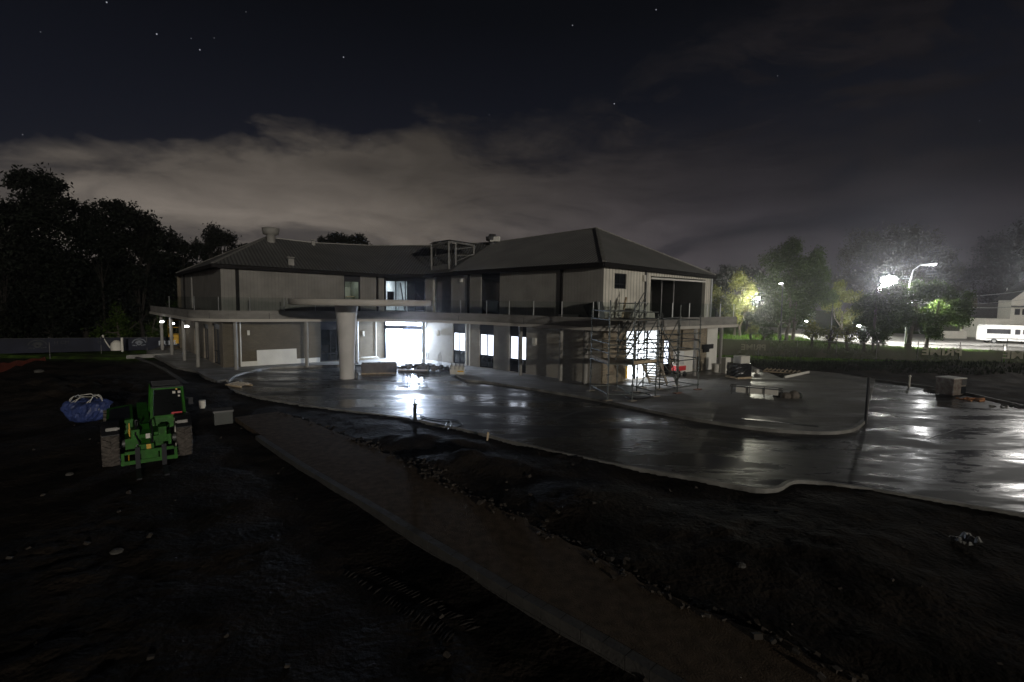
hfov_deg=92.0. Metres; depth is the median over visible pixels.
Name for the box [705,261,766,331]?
broad tree
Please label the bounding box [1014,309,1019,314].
window
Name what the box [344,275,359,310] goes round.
window frame
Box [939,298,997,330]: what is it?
bungalow
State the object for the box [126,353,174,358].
kerb
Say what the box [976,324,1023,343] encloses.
caravan
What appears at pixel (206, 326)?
window frame
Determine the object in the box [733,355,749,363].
carton
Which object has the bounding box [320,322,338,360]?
window frame
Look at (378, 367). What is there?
crate
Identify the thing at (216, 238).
round tree
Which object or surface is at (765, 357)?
lawn grass
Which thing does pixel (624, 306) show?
leaning plank
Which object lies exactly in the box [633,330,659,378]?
window frame
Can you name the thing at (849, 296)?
gum tree
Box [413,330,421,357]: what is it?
work light
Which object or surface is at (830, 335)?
bush
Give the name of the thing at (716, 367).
bucket
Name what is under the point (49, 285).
gum tree
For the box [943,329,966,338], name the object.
garden wall
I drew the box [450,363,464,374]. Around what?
box
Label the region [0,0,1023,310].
sky
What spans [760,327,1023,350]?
road
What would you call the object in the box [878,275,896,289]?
floodlight mast
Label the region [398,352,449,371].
rubble heap
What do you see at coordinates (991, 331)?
window
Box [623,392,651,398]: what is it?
hose
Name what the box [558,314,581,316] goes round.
board stack
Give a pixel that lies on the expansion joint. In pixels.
(916, 409)
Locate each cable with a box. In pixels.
[420,415,462,426]
[878,291,1020,296]
[915,300,1023,307]
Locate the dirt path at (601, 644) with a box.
[255,435,687,681]
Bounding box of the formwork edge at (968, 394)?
[812,371,1023,407]
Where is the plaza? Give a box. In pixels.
[147,346,874,429]
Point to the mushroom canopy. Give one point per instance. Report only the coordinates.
(346, 312)
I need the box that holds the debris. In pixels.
[923,389,934,391]
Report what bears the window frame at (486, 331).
in the clubhouse building
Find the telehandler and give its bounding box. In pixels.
[101,379,192,479]
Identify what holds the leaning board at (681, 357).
on the plaza
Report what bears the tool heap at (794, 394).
on the plaza
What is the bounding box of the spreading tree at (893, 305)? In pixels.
[846,277,979,343]
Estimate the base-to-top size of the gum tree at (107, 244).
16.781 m
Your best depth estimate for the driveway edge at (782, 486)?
14.58 m
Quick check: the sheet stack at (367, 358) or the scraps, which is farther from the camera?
the sheet stack at (367, 358)
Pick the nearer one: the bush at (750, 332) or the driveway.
the driveway
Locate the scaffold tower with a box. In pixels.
[586,287,701,401]
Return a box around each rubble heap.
[225,381,252,387]
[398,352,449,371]
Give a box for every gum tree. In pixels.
[0,162,110,337]
[36,244,94,331]
[42,196,151,337]
[75,248,144,328]
[108,208,178,336]
[122,250,168,330]
[143,256,199,331]
[150,225,201,330]
[712,268,759,335]
[819,279,862,337]
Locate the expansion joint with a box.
[436,386,970,438]
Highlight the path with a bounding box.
[235,411,869,681]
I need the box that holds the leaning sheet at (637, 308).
[631,307,642,317]
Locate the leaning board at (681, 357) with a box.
[673,351,683,372]
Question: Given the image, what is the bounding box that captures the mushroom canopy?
[288,298,430,379]
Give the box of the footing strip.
[129,354,221,382]
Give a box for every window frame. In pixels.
[205,324,208,358]
[214,323,219,364]
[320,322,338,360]
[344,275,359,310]
[384,277,424,311]
[453,323,464,363]
[480,324,493,367]
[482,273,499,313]
[510,326,525,372]
[614,273,625,288]
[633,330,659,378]
[663,339,669,374]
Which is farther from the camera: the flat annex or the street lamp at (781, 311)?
the flat annex
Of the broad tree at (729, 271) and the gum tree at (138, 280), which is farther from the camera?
the broad tree at (729, 271)
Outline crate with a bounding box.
[361,362,396,374]
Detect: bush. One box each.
[745,322,758,338]
[758,326,774,339]
[801,317,828,341]
[817,325,843,341]
[835,321,861,342]
[856,323,877,342]
[871,330,891,342]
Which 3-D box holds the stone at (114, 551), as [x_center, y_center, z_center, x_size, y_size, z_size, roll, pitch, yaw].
[-8.214,4.364,10.272,0.228,0.086,0.228,1,5,0]
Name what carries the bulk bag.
on the ground at (250, 551)
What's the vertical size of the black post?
2.135 m
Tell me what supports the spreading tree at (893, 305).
on the ground at (250, 551)
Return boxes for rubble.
[956,397,984,401]
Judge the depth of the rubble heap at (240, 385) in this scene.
28.97 m
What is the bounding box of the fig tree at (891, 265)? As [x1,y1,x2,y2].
[828,219,975,330]
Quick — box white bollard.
[120,338,123,351]
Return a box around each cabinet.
[721,357,730,372]
[935,375,966,395]
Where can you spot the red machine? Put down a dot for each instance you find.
(682, 367)
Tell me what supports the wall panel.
on the plaza
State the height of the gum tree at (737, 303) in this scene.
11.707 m
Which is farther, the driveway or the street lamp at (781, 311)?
the street lamp at (781, 311)
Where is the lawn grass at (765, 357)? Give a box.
[717,333,1005,361]
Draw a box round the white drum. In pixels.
[102,335,120,350]
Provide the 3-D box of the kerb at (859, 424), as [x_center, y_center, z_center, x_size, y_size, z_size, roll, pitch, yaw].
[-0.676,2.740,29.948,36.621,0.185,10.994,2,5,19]
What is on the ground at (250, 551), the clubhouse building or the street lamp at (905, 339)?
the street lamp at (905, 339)
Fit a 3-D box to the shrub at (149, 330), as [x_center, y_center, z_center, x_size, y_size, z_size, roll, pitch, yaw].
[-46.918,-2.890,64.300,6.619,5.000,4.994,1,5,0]
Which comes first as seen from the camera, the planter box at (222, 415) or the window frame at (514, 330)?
the planter box at (222, 415)
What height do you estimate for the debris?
0.216 m
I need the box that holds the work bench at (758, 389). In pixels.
[730,384,782,397]
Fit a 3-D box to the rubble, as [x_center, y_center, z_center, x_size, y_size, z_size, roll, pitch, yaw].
[25.835,3.264,27.751,1.258,0.224,0.891,1,5,0]
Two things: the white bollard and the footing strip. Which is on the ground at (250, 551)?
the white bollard
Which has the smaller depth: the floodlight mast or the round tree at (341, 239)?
the floodlight mast
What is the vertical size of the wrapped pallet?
1.040 m
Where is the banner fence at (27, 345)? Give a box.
[0,336,178,358]
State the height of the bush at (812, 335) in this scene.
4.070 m
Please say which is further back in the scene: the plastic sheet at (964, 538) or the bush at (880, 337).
the bush at (880, 337)
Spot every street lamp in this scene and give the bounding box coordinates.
[779,282,782,339]
[904,263,936,342]
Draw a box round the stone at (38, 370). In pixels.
[34,369,43,372]
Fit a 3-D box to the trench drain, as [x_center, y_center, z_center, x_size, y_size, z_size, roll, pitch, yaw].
[8.788,3.431,22.651,9.020,0.124,0.376,3,5,25]
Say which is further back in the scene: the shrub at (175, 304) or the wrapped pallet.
the shrub at (175, 304)
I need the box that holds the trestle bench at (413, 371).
[397,369,427,379]
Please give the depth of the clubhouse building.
37.33 m
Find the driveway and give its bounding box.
[229,366,1023,511]
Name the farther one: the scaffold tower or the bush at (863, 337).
the bush at (863, 337)
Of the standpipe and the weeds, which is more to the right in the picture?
the weeds
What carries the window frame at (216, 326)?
in the clubhouse building
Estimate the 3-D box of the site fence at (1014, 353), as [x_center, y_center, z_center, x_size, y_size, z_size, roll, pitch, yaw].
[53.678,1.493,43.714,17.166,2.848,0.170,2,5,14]
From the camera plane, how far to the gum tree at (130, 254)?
72.66 m
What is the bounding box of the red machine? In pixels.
[671,362,686,377]
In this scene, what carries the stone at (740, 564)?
on the ground at (250, 551)
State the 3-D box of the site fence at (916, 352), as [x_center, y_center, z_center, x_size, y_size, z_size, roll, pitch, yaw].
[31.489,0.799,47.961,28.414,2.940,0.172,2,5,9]
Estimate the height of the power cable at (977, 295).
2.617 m
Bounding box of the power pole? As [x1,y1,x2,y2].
[870,288,879,340]
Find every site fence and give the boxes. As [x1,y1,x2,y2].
[717,334,1003,362]
[1002,339,1023,362]
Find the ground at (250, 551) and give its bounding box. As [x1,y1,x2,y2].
[0,309,1023,681]
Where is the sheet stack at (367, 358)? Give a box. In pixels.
[359,356,379,359]
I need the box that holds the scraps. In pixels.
[989,403,1021,408]
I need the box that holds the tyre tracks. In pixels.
[343,566,479,641]
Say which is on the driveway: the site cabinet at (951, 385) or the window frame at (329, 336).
the site cabinet at (951, 385)
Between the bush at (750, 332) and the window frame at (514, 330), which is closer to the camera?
the window frame at (514, 330)
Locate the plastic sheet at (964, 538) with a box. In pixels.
[949,532,981,545]
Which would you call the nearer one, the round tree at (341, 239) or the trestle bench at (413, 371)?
the trestle bench at (413, 371)
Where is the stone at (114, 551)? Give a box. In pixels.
[109,548,123,554]
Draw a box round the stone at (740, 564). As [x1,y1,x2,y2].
[736,562,745,567]
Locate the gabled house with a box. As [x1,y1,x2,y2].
[994,279,1023,325]
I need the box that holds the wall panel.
[257,349,296,365]
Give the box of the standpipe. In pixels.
[412,398,417,420]
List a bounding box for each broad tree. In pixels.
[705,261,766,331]
[742,235,840,339]
[958,213,1023,303]
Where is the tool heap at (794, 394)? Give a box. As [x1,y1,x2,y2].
[773,390,802,398]
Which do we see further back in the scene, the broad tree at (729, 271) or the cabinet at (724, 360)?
the broad tree at (729, 271)
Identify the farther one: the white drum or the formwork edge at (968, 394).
the white drum
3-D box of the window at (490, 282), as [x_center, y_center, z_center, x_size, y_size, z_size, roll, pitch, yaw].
[-1.541,-3.574,36.887,1.957,3.150,0.100,5,6,42]
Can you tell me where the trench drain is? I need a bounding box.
[611,407,818,426]
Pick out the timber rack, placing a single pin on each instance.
(773, 371)
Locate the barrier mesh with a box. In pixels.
[0,357,45,371]
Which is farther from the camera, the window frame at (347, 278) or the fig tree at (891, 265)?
the fig tree at (891, 265)
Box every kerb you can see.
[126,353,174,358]
[226,364,864,434]
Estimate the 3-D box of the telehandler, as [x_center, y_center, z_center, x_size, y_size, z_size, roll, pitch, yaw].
[-11.939,2.637,16.287,2.466,2.297,5.440,-3,6,-38]
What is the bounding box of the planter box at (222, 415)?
[212,407,233,424]
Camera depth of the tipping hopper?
30.04 m
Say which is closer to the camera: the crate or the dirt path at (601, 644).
the dirt path at (601, 644)
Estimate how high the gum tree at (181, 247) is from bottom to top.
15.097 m
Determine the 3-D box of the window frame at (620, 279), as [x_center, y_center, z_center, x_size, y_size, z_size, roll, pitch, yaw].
[6.770,-3.785,31.275,1.161,0.954,0.100,-3,6,-38]
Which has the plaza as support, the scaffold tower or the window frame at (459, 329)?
the scaffold tower
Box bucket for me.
[711,363,720,371]
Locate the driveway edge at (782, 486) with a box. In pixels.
[227,382,1023,517]
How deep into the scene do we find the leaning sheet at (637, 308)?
31.11 m
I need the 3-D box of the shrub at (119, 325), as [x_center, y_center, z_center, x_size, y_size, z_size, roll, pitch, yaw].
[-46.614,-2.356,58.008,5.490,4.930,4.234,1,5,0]
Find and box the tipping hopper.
[583,301,604,317]
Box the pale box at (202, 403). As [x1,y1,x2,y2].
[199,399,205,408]
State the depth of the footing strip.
34.54 m
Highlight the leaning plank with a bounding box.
[621,297,626,317]
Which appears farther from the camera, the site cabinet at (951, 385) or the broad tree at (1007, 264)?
the broad tree at (1007, 264)
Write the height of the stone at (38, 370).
0.180 m
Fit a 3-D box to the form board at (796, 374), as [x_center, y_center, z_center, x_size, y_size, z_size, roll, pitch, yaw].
[20.667,2.476,35.802,4.442,0.280,0.080,-3,6,-40]
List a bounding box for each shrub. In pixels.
[80,301,139,337]
[128,305,168,336]
[147,295,178,336]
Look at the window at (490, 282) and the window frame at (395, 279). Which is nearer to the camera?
the window at (490, 282)
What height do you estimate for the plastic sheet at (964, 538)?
0.252 m
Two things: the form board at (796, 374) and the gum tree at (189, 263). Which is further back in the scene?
the gum tree at (189, 263)
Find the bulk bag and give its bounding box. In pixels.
[60,394,113,422]
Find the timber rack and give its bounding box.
[763,368,800,373]
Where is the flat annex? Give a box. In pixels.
[964,318,1012,336]
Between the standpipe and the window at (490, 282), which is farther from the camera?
the window at (490, 282)
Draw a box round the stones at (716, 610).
[0,412,1002,681]
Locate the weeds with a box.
[750,358,1023,374]
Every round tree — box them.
[189,220,247,261]
[317,230,371,244]
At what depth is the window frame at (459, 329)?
39.55 m
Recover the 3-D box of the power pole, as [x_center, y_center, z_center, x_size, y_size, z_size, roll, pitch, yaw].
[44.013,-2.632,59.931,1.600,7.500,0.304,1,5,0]
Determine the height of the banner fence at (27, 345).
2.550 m
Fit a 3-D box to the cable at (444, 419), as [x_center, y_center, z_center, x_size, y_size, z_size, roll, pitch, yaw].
[-2.909,3.404,21.340,0.728,0.044,2.741,-4,6,-44]
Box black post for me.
[864,377,870,423]
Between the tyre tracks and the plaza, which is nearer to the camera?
the tyre tracks
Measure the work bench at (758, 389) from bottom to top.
0.490 m
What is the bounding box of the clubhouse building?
[149,227,737,383]
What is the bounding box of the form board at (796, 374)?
[784,371,809,377]
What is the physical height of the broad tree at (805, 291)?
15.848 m
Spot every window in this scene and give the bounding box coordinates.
[987,329,1010,333]
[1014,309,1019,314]
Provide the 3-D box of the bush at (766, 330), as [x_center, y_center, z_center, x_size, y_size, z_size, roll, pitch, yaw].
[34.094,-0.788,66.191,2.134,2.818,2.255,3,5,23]
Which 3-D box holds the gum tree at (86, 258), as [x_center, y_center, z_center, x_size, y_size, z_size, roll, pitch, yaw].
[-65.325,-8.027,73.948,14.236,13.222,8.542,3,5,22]
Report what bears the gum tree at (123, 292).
on the ground at (250, 551)
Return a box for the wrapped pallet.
[726,362,751,378]
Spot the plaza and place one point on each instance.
(830, 401)
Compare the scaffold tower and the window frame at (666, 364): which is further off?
the window frame at (666, 364)
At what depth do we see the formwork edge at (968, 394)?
31.45 m
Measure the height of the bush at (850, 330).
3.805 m
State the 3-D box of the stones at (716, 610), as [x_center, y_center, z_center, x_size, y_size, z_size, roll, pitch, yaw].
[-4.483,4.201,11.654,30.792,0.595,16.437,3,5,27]
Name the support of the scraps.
on the driveway
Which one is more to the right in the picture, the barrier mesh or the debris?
the debris
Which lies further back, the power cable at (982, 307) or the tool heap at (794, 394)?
the power cable at (982, 307)

